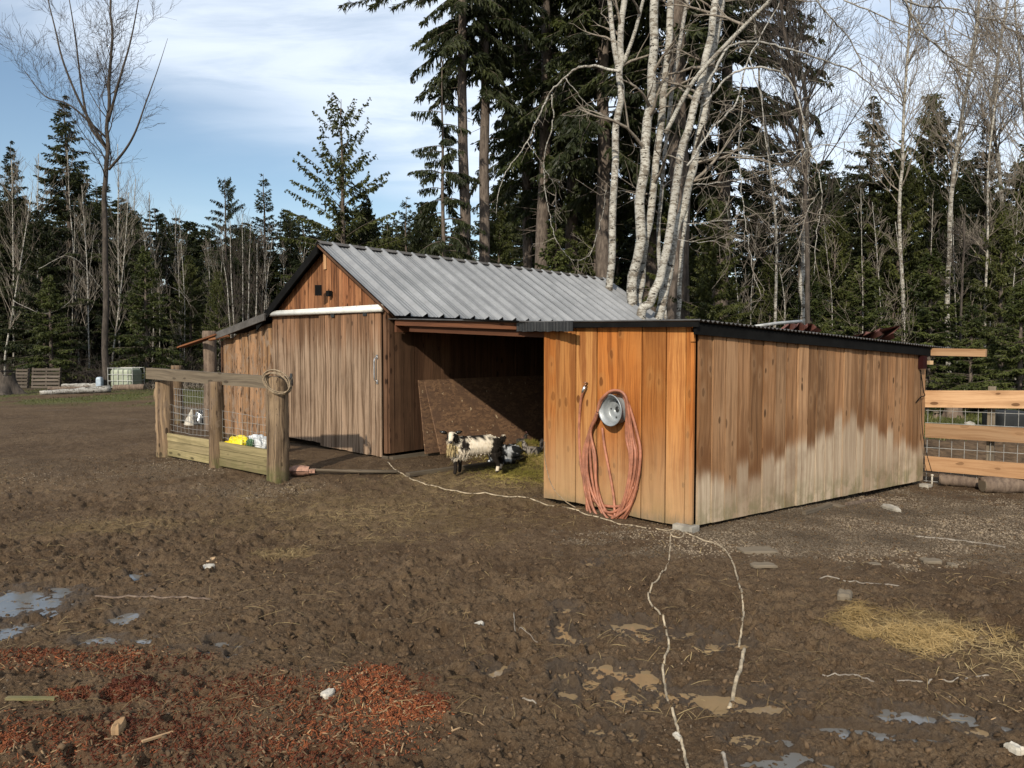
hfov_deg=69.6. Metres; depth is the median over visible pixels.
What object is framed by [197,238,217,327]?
bare sapling
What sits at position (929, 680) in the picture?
twig
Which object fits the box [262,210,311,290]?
fir tree
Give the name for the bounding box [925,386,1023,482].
rail fence
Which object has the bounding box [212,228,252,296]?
fir tree
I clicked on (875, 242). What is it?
bare sapling
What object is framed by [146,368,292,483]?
pen fence
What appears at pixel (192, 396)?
wire panel
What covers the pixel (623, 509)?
garden hose
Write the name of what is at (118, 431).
ground
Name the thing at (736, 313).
fir tree
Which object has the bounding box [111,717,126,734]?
wood block
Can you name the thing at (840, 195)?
fir tree
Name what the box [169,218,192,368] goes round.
bare sapling
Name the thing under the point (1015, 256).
bare sapling
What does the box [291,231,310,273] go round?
bare sapling
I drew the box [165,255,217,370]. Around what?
cedar tree
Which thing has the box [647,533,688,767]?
pale rope
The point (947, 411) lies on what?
tree stump
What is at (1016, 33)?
arching bough
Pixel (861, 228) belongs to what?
bare sapling
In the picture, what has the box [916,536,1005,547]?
twig
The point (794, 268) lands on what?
fir tree
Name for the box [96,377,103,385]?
plastic drum
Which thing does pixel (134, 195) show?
birch tree
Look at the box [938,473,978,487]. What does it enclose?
fallen log
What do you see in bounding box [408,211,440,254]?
fir tree
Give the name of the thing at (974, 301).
fir tree
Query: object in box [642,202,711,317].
cedar tree
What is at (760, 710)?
puddle
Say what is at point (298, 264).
fir tree
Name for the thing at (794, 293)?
fir tree
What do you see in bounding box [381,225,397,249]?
fir tree
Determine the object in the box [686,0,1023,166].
arching bough
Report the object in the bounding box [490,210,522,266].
cedar tree
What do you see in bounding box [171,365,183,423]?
fence post
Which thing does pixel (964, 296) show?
fir tree
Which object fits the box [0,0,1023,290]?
sky
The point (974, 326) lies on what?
fir tree
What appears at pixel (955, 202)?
fir tree
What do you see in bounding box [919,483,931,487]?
stone block
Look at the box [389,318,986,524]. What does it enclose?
side shed
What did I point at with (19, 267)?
birch tree
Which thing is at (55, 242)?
fir tree
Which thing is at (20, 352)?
fir tree
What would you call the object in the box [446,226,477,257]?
fir tree
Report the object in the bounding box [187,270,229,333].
fir tree
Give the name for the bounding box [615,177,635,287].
fir tree
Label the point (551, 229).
fir tree
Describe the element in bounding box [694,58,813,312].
arching bough
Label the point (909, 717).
puddle
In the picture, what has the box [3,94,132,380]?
fir tree
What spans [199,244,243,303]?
fir tree
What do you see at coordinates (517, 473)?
strewn hay
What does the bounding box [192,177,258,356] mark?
fir tree
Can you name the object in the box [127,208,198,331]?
fir tree
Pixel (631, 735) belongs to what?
puddle
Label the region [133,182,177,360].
birch tree
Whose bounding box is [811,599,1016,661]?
straw heap
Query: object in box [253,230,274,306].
bare sapling
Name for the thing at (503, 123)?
fir tree
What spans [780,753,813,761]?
puddle
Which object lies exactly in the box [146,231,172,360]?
bare sapling
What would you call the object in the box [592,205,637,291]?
fir tree
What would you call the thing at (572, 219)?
fir tree
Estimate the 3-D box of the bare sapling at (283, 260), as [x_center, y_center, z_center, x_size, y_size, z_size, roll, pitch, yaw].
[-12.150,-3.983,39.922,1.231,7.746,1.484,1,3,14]
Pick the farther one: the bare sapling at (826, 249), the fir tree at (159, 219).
the fir tree at (159, 219)
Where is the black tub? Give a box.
[982,410,1023,427]
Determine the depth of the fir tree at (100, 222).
38.47 m
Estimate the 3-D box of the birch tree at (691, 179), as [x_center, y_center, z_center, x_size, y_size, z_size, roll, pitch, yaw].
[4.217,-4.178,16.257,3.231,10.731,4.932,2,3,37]
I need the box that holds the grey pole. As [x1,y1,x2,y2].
[755,320,802,326]
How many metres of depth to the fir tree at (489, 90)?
23.98 m
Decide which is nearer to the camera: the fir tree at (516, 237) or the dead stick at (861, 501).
the dead stick at (861, 501)
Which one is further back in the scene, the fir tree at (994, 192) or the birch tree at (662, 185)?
the fir tree at (994, 192)
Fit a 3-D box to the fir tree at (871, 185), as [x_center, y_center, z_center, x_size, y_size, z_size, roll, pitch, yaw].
[14.816,-5.662,30.760,5.600,12.666,5.583,2,3,31]
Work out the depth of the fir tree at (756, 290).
31.79 m
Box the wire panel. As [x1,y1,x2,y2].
[174,388,203,423]
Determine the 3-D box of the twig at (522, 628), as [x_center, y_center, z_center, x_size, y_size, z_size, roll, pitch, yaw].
[0.046,1.556,4.728,0.091,0.075,0.411,-1,3,-21]
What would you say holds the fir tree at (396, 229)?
on the ground at (118, 431)
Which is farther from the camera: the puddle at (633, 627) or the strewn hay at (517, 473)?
the strewn hay at (517, 473)
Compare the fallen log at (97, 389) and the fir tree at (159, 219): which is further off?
the fir tree at (159, 219)
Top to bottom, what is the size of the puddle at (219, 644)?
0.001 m
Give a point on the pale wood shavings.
(199, 708)
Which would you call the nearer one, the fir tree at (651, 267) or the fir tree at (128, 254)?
the fir tree at (651, 267)
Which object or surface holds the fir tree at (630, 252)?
on the ground at (118, 431)
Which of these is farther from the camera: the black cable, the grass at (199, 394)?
the grass at (199, 394)
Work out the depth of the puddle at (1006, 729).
3.56 m
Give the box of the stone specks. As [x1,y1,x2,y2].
[3,493,1023,767]
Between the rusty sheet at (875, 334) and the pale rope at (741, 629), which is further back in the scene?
the rusty sheet at (875, 334)
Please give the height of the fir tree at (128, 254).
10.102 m
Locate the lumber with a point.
(444, 469)
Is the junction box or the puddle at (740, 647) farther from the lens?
the junction box
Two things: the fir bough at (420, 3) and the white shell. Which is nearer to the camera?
the white shell
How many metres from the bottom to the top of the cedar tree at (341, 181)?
12.371 m
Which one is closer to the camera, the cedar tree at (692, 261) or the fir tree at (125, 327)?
the cedar tree at (692, 261)
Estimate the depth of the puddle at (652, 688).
4.00 m
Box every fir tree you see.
[0,141,48,369]
[0,193,24,279]
[0,198,38,262]
[0,243,22,365]
[0,260,38,374]
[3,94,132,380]
[3,285,29,366]
[9,275,94,385]
[32,220,78,276]
[48,180,91,262]
[48,271,82,359]
[67,186,127,316]
[71,262,141,381]
[76,213,125,368]
[76,277,93,354]
[84,183,131,267]
[98,210,169,369]
[101,201,142,261]
[108,245,191,384]
[109,197,144,253]
[110,226,154,304]
[111,273,165,366]
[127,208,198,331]
[140,221,188,364]
[148,218,207,309]
[156,280,199,364]
[165,285,207,370]
[172,221,216,287]
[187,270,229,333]
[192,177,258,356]
[192,266,260,364]
[193,229,218,292]
[197,266,254,365]
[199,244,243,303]
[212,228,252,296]
[236,235,281,318]
[238,222,266,272]
[238,224,262,319]
[241,261,289,319]
[247,173,279,314]
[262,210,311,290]
[270,260,302,300]
[273,218,302,295]
[277,215,318,271]
[303,231,324,254]
[308,230,336,250]
[328,201,358,244]
[346,205,375,245]
[353,216,383,241]
[356,195,384,247]
[376,217,406,237]
[380,228,404,251]
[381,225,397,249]
[393,196,416,251]
[396,201,451,256]
[407,61,487,260]
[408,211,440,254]
[410,0,512,258]
[423,0,550,262]
[425,216,451,256]
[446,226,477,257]
[459,6,591,267]
[467,0,631,269]
[471,183,520,260]
[474,177,548,265]
[477,0,657,271]
[496,170,563,270]
[506,0,690,278]
[510,223,554,267]
[519,191,579,269]
[535,223,581,273]
[538,0,829,318]
[548,178,620,276]
[554,186,593,275]
[559,8,750,311]
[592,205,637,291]
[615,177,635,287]
[615,213,689,297]
[621,0,833,320]
[663,214,711,302]
[689,193,729,304]
[689,219,742,316]
[695,216,743,268]
[728,200,796,322]
[728,284,753,323]
[729,152,799,324]
[730,213,770,287]
[740,285,765,323]
[751,273,799,327]
[752,162,861,319]
[766,211,798,275]
[778,193,820,318]
[787,159,842,298]
[787,272,843,334]
[788,274,844,333]
[795,177,853,298]
[812,95,937,364]
[824,255,907,341]
[831,173,881,289]
[838,189,917,309]
[849,287,900,341]
[853,192,891,248]
[874,281,915,341]
[894,248,997,410]
[896,160,946,236]
[915,284,953,360]
[916,185,944,238]
[924,188,979,372]
[924,196,1008,345]
[924,300,1006,415]
[925,290,973,365]
[936,159,1016,282]
[938,129,1018,379]
[945,193,995,292]
[951,292,1004,379]
[965,190,1022,286]
[967,281,1023,415]
[1002,165,1023,263]
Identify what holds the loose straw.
on the ground at (118, 431)
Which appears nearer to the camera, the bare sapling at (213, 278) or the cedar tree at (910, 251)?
the cedar tree at (910, 251)
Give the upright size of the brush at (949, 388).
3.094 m
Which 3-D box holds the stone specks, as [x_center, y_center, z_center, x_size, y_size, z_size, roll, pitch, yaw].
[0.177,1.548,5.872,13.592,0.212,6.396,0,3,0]
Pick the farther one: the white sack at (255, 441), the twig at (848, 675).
the white sack at (255, 441)
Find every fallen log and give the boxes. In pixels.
[39,385,110,394]
[47,386,89,389]
[61,383,95,386]
[112,384,145,389]
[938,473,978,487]
[978,476,1023,492]
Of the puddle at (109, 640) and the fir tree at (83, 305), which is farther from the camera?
the fir tree at (83, 305)
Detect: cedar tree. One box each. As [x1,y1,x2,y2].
[0,210,95,378]
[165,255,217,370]
[196,271,237,372]
[280,92,406,278]
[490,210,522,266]
[567,190,621,284]
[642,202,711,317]
[670,209,754,322]
[745,255,792,328]
[810,209,874,334]
[844,148,954,381]
[890,92,979,359]
[951,209,1023,389]
[963,144,1023,388]
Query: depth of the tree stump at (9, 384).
26.55 m
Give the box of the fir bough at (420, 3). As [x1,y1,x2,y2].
[337,0,436,14]
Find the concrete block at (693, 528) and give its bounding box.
[672,523,698,532]
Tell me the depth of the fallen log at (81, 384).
30.53 m
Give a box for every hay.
[439,463,543,487]
[464,438,543,468]
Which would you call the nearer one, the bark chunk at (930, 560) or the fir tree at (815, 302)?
the bark chunk at (930, 560)
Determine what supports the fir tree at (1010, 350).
on the ground at (118, 431)
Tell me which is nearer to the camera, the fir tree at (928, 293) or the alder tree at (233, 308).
the fir tree at (928, 293)
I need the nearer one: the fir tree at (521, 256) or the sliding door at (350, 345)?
the sliding door at (350, 345)
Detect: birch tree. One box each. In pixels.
[0,150,31,364]
[0,174,44,374]
[1,148,33,354]
[1,154,68,360]
[45,127,102,382]
[56,176,119,316]
[65,167,109,376]
[90,144,140,358]
[94,185,141,363]
[113,156,155,315]
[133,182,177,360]
[155,198,192,344]
[560,0,708,305]
[571,0,698,290]
[576,0,697,318]
[618,0,718,302]
[633,0,825,319]
[643,0,802,319]
[676,0,765,318]
[826,0,973,341]
[895,0,1023,377]
[907,0,1023,302]
[936,213,998,382]
[950,78,1023,346]
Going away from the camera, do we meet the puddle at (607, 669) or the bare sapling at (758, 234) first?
the puddle at (607, 669)
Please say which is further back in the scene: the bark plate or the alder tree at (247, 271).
the alder tree at (247, 271)
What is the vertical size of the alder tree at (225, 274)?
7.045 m
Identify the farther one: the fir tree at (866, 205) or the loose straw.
the fir tree at (866, 205)
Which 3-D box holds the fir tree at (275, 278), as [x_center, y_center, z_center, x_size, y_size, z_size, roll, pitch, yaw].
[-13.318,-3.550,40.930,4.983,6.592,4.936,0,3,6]
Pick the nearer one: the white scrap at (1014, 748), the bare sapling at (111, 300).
the white scrap at (1014, 748)
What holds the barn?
on the ground at (118, 431)
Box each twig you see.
[91,595,210,599]
[513,612,537,641]
[522,697,536,703]
[721,751,727,767]
[819,575,898,585]
[822,673,873,681]
[897,674,988,684]
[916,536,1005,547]
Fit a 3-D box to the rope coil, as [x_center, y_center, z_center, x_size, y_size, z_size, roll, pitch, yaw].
[-3.002,-0.021,9.451,0.441,0.340,0.068,1,3,14]
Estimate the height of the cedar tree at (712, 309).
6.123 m
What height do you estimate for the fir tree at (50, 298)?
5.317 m
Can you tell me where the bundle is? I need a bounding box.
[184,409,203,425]
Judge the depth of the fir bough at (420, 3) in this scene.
11.77 m
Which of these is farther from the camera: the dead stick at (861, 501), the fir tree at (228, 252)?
the fir tree at (228, 252)
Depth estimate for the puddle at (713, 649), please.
4.50 m
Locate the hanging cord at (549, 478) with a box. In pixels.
[544,442,574,506]
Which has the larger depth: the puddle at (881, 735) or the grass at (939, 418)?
the grass at (939, 418)
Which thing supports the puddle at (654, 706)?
on the ground at (118, 431)
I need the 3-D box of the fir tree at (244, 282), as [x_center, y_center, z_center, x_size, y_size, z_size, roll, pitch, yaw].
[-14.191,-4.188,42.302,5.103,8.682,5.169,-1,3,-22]
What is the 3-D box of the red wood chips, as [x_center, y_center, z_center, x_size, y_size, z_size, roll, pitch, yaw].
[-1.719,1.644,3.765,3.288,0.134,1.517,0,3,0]
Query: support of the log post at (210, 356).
on the ground at (118, 431)
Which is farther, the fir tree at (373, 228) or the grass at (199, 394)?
the fir tree at (373, 228)
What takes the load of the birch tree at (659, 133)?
on the ground at (118, 431)
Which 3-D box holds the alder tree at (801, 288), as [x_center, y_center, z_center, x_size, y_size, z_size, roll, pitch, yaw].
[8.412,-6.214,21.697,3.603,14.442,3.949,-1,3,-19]
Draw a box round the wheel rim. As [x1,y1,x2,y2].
[599,394,624,425]
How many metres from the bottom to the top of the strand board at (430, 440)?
1.142 m
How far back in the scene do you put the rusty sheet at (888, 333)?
10.40 m
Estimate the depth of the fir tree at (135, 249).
37.41 m
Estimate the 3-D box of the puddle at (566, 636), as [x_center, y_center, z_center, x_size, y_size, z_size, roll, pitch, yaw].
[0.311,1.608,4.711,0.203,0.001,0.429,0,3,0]
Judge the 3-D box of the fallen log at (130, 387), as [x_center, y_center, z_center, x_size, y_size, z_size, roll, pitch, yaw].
[-15.435,0.129,29.677,1.254,0.272,0.263,0,3,0]
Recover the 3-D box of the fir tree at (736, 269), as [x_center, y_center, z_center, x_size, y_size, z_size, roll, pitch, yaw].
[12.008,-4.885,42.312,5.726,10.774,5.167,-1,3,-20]
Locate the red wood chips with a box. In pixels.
[0,642,495,767]
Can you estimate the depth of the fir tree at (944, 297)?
32.22 m
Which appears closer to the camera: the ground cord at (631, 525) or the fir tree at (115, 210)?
the ground cord at (631, 525)
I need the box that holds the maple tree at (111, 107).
[0,0,176,385]
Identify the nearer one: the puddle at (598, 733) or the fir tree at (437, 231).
the puddle at (598, 733)
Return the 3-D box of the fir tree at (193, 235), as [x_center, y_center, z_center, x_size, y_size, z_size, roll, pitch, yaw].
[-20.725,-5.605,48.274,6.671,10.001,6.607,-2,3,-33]
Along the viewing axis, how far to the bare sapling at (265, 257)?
38.89 m
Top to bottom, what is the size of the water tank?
0.880 m
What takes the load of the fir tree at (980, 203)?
on the ground at (118, 431)
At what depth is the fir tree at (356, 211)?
49.87 m
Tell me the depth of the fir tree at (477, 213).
44.98 m
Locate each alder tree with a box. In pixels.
[208,224,245,347]
[215,217,253,337]
[223,205,259,336]
[231,209,266,340]
[231,222,281,315]
[243,230,277,317]
[720,0,931,324]
[726,4,800,327]
[742,0,883,324]
[923,0,1023,262]
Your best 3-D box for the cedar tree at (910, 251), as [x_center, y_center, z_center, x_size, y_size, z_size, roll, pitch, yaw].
[15.562,-4.438,29.547,4.430,10.057,4.472,0,3,-1]
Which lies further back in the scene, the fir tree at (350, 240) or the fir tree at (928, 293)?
the fir tree at (350, 240)
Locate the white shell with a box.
[203,564,214,569]
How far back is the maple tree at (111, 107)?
29.89 m
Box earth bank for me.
[923,438,1023,465]
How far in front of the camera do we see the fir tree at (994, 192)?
40.74 m
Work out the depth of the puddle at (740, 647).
4.55 m
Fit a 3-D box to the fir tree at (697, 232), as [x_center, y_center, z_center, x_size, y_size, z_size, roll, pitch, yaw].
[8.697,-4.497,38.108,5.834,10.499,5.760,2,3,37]
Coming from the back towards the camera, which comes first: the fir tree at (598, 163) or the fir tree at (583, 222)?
the fir tree at (583, 222)
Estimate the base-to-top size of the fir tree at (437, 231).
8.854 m
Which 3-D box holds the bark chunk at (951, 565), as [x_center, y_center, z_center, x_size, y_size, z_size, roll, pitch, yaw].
[3.658,1.502,6.118,0.064,0.030,0.105,0,3,0]
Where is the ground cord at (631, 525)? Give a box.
[579,511,684,537]
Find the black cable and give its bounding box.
[915,370,931,471]
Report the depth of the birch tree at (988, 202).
23.63 m
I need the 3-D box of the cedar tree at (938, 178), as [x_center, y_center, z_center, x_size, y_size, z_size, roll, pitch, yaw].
[18.668,-6.173,32.506,5.251,13.247,5.302,-2,4,-40]
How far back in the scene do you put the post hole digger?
9.90 m
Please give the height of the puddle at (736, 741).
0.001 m
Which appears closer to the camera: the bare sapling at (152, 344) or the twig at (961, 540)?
the twig at (961, 540)
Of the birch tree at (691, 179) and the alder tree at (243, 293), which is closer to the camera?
the birch tree at (691, 179)
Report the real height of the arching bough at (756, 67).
4.459 m
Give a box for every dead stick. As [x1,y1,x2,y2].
[802,503,832,514]
[845,498,876,504]
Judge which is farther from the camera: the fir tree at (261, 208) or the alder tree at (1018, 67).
the fir tree at (261, 208)
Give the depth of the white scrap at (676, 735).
3.42 m
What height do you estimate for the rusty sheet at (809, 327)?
0.238 m
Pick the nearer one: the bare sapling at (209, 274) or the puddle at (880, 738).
the puddle at (880, 738)
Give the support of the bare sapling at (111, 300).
on the ground at (118, 431)
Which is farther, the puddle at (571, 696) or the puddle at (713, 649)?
the puddle at (713, 649)
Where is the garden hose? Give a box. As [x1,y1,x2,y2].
[578,386,641,518]
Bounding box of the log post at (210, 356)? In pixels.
[202,331,216,430]
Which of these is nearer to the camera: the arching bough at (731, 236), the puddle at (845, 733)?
the puddle at (845, 733)
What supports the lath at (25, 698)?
on the ground at (118, 431)
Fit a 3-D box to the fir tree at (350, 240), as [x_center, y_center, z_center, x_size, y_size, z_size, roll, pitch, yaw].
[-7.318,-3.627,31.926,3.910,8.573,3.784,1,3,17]
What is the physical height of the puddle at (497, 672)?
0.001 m
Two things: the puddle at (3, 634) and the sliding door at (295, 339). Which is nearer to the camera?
the puddle at (3, 634)
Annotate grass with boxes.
[0,386,203,406]
[924,407,1023,440]
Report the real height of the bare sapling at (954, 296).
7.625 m
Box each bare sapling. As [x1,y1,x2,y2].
[61,212,84,369]
[67,222,101,373]
[93,243,114,357]
[122,219,166,359]
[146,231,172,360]
[160,236,168,328]
[163,239,191,364]
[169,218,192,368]
[192,222,230,369]
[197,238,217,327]
[201,239,214,310]
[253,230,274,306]
[256,225,275,304]
[275,241,288,285]
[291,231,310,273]
[720,190,761,323]
[741,213,771,324]
[755,226,800,326]
[781,186,812,319]
[797,197,851,326]
[834,183,890,334]
[862,190,911,340]
[875,213,921,342]
[906,192,952,374]
[935,182,995,381]
[976,237,996,379]
[987,198,1023,379]
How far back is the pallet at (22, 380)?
31.08 m
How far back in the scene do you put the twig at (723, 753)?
3.23 m
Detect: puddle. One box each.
[0,588,73,616]
[0,623,32,639]
[80,637,119,643]
[108,613,139,624]
[129,574,144,580]
[136,639,151,643]
[210,642,228,646]
[481,666,507,677]
[555,623,575,643]
[557,691,577,699]
[558,673,566,679]
[582,683,597,690]
[586,665,623,685]
[586,729,604,734]
[605,623,658,633]
[606,696,641,706]
[610,687,627,700]
[623,668,658,687]
[626,732,638,741]
[635,634,652,642]
[642,703,658,709]
[646,682,661,692]
[656,692,739,710]
[670,633,694,638]
[704,646,718,653]
[706,640,748,648]
[712,697,788,714]
[730,735,769,749]
[740,757,804,767]
[775,740,792,746]
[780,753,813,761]
[820,728,877,738]
[875,733,894,736]
[876,737,900,740]
[877,709,936,724]
[938,711,979,726]
[964,727,990,738]
[1001,727,1012,731]
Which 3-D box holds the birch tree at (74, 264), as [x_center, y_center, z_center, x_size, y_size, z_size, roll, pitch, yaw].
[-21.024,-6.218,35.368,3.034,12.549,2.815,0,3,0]
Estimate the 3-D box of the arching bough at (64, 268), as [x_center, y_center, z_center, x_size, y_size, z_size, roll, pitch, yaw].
[-19.725,-4.963,33.540,3.014,2.970,1.019,-1,3,-14]
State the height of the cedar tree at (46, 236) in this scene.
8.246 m
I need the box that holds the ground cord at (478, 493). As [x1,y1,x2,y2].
[388,462,579,510]
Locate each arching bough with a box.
[13,283,83,313]
[38,247,112,306]
[149,268,200,316]
[485,64,624,274]
[678,101,877,284]
[684,0,958,196]
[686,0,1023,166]
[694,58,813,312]
[702,57,856,284]
[878,0,1023,146]
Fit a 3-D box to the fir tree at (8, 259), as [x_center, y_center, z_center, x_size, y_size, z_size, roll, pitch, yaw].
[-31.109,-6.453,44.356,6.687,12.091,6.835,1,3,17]
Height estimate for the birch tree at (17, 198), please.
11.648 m
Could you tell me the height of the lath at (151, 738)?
0.025 m
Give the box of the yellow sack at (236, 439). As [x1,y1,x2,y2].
[225,435,248,444]
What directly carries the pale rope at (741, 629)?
on the ground at (118, 431)
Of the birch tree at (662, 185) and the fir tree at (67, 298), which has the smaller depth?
the birch tree at (662, 185)
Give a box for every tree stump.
[0,370,26,394]
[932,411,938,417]
[941,407,964,417]
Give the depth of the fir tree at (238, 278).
37.38 m
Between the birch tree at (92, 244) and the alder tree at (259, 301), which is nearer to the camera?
the alder tree at (259, 301)
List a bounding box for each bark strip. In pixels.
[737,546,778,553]
[750,562,777,568]
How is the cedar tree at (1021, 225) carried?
on the ground at (118, 431)
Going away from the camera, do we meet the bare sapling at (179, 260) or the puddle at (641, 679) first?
the puddle at (641, 679)
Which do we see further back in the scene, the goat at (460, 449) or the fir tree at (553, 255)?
the fir tree at (553, 255)
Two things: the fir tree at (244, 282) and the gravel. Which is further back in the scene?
the fir tree at (244, 282)
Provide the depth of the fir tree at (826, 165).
43.48 m
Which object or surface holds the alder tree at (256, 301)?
on the ground at (118, 431)
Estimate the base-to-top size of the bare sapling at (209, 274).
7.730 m
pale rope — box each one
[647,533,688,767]
[683,531,744,646]
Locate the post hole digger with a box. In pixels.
[289,465,397,475]
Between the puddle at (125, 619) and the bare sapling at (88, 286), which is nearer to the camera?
the puddle at (125, 619)
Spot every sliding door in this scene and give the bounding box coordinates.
[272,314,324,442]
[319,312,382,456]
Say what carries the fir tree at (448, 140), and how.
on the ground at (118, 431)
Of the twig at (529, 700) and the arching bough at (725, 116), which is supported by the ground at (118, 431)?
the twig at (529, 700)
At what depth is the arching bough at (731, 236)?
15.31 m
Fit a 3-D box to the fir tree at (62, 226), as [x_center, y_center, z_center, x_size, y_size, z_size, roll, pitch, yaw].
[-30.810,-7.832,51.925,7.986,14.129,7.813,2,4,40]
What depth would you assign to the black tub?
17.63 m
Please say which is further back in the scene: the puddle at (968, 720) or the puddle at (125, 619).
the puddle at (125, 619)
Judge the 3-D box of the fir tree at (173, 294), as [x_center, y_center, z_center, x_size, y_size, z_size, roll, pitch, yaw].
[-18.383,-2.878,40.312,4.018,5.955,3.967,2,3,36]
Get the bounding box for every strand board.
[418,376,521,453]
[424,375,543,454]
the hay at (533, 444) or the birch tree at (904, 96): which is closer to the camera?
the hay at (533, 444)
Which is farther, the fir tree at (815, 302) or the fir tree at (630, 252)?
the fir tree at (630, 252)
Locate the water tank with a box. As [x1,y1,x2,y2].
[107,367,144,387]
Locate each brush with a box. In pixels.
[0,341,220,386]
[137,377,203,388]
[924,364,1023,413]
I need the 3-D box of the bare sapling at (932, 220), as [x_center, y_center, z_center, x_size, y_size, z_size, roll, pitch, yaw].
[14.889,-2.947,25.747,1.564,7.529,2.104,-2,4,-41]
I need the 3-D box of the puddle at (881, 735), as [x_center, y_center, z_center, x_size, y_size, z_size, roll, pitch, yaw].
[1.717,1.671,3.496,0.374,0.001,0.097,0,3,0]
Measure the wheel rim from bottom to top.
0.344 m
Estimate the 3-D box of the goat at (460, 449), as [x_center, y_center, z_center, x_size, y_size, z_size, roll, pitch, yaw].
[-0.535,0.918,10.106,0.968,0.606,0.396,-1,3,-23]
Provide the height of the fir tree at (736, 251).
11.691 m
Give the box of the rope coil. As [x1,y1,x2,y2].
[262,369,293,394]
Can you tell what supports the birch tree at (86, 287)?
on the ground at (118, 431)
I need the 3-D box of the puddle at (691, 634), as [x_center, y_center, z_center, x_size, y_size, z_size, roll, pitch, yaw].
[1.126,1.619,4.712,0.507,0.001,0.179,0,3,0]
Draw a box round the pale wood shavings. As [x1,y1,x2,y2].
[0,535,1022,767]
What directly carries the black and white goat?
on the ground at (118, 431)
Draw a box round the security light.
[315,285,332,296]
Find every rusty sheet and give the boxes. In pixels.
[781,323,820,331]
[851,328,882,338]
[879,325,900,340]
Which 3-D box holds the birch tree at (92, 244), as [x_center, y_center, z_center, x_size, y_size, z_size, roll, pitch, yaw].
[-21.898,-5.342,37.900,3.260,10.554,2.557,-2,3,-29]
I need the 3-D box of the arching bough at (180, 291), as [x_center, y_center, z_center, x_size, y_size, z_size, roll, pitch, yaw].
[-15.144,-4.106,33.092,2.552,2.227,1.124,0,3,-7]
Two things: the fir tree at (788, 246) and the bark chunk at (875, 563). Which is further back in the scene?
the fir tree at (788, 246)
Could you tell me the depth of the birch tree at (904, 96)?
24.59 m
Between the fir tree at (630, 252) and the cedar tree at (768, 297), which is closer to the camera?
the cedar tree at (768, 297)
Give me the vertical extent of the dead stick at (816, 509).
0.062 m
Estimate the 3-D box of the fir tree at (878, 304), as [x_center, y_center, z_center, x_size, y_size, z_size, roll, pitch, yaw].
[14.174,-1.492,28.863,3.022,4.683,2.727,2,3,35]
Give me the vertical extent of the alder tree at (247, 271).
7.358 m
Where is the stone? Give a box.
[880,503,900,511]
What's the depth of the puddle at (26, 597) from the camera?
5.35 m
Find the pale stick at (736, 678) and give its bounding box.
[727,647,745,708]
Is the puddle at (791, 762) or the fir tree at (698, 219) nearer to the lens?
the puddle at (791, 762)
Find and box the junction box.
[918,356,932,368]
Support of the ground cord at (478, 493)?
on the ground at (118, 431)
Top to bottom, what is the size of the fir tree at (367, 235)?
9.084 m
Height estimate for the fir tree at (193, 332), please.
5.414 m
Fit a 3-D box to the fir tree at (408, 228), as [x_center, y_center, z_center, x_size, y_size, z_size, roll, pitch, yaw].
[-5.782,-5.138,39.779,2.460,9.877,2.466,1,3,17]
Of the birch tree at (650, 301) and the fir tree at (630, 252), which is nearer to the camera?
the birch tree at (650, 301)
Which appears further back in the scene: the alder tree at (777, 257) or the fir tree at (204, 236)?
the fir tree at (204, 236)
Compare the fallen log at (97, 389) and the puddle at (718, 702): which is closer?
the puddle at (718, 702)
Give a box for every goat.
[439,430,506,473]
[486,443,525,465]
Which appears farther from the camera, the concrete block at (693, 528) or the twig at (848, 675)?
the concrete block at (693, 528)
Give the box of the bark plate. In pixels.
[823,502,844,507]
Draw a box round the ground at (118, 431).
[0,379,1023,767]
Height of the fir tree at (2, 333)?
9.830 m
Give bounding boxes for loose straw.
[0,453,1023,725]
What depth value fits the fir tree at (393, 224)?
51.40 m
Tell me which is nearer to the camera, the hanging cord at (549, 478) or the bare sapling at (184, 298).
the hanging cord at (549, 478)
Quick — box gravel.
[0,454,1023,575]
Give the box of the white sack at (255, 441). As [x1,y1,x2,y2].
[246,434,266,448]
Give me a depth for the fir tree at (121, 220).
50.46 m
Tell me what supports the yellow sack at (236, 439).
on the ground at (118, 431)
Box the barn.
[177,240,663,459]
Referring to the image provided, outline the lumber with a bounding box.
[406,458,525,476]
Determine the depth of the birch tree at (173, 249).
39.60 m
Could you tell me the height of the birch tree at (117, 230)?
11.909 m
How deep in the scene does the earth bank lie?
12.90 m
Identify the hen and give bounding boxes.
[514,431,527,445]
[521,437,543,456]
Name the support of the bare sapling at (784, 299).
on the ground at (118, 431)
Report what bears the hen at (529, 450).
on the hay at (533, 444)
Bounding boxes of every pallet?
[16,368,29,387]
[31,367,61,387]
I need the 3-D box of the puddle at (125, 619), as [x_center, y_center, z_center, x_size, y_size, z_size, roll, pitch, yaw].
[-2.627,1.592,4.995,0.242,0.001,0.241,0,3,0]
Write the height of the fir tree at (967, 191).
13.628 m
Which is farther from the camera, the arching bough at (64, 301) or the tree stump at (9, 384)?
the arching bough at (64, 301)
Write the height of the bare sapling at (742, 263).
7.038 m
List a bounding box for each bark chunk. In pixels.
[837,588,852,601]
[868,562,881,565]
[919,557,941,563]
[946,562,957,567]
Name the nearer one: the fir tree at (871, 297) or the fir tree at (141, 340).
the fir tree at (871, 297)
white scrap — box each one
[320,688,334,699]
[672,731,680,740]
[1004,741,1023,755]
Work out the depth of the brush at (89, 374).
33.33 m
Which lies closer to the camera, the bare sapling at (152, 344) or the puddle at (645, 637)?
the puddle at (645, 637)
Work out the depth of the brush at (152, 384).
30.84 m
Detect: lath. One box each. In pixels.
[5,696,56,700]
[141,731,173,742]
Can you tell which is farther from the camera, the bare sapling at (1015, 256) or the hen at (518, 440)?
the bare sapling at (1015, 256)
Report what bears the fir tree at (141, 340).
on the ground at (118, 431)

